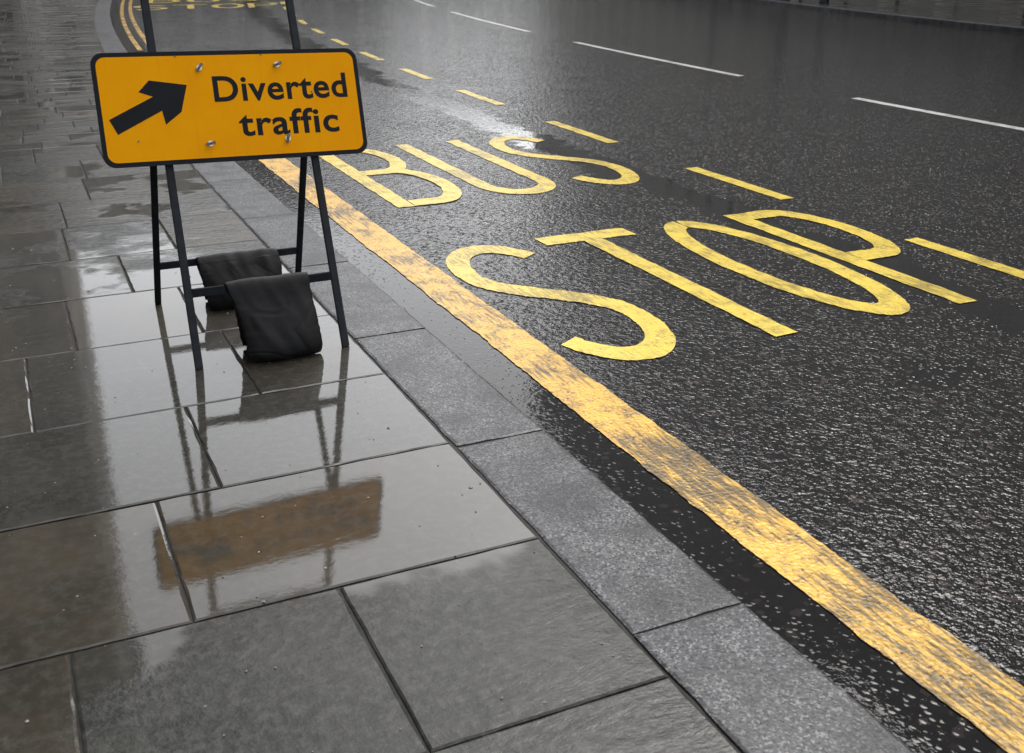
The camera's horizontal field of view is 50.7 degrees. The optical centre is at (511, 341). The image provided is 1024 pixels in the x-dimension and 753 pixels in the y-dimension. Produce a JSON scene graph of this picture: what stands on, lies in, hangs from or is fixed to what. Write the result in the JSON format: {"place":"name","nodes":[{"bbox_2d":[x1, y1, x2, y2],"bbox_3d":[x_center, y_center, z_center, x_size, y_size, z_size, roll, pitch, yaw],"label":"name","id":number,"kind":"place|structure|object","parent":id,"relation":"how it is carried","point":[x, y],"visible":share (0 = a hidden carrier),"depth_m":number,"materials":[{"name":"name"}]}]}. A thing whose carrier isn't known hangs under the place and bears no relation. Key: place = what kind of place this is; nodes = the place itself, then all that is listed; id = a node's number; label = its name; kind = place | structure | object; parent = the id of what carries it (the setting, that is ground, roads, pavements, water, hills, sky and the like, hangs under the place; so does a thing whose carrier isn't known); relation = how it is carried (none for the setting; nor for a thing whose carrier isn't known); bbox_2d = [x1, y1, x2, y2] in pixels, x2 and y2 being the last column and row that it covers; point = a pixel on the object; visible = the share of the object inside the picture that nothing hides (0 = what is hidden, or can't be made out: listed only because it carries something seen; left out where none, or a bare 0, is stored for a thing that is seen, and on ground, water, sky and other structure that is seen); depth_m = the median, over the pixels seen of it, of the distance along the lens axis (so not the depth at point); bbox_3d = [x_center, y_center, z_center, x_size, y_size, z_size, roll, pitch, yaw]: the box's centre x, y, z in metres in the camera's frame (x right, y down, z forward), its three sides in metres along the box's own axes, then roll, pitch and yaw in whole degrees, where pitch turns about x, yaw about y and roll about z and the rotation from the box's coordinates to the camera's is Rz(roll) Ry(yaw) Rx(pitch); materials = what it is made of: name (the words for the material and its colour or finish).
{"place":"outdoors","nodes":[
{"label":"outdoors","id":0,"kind":"place"},
{"bbox_2d":[0,0,741,752],"bbox_3d":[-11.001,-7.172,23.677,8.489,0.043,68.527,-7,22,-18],"label":"pavement","id":1,"kind":"structure","parent":0,"point":[358,490],"depth_m":2.99,"materials":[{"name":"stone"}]},
{"bbox_2d":[90,0,366,369],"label":"diverted traffic sign","id":2,"kind":"object","parent":1,"relation":"on","point":[155,109],"visible":1,"depth_m":4.20,"materials":[{"name":"metal"}]},
{"bbox_2d":[110,0,1023,752],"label":"road","id":3,"kind":"structure","parent":0,"point":[884,450],"depth_m":6.28,"materials":[{"name":"grey asphalt"}]},
{"bbox_2d":[120,0,146,49],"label":"double yellow line","id":4,"kind":"object","parent":3,"relation":"on","point":[131,37],"visible":0.91,"depth_m":21.37,"materials":[{"name":"paint"}]},
{"bbox_2d":[94,0,914,752],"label":"kerb","id":5,"kind":"structure","parent":3,"relation":"on","point":[746,678],"depth_m":2.98,"materials":[{"name":"stone"}]},
{"bbox_2d":[5,143,1021,752],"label":"grit","id":6,"kind":"object","parent":3,"relation":"on","point":[469,487],"visible":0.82,"depth_m":3.23,"materials":[{"name":"grey stone"}]},
{"bbox_2d":[135,0,1023,752],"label":"bus stop road marking","id":7,"kind":"object","parent":3,"relation":"on","point":[967,682],"visible":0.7,"depth_m":4.63,"materials":[{"name":"yellow paint"}]},
{"bbox_2d":[414,0,1023,130],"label":"line marking","id":8,"kind":"object","parent":3,"relation":"on","point":[949,115],"visible":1,"depth_m":13.87,"materials":[{"name":"white paint"}]},
{"bbox_2d":[737,0,1023,33],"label":"kerb","id":9,"kind":"structure","parent":3,"relation":"on","point":[960,23],"depth_m":22.98,"materials":[{"name":"stone"}]},
{"bbox_2d":[778,0,1023,26],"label":"pavement","id":10,"kind":"structure","parent":0,"point":[1006,12],"depth_m":25.26,"materials":[{"name":"stone"}]},
{"bbox_2d":[818,0,828,2],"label":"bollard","id":11,"kind":"object","parent":10,"relation":"on","point":[823,1],"visible":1,"depth_m":27.19,"materials":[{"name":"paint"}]}
]}

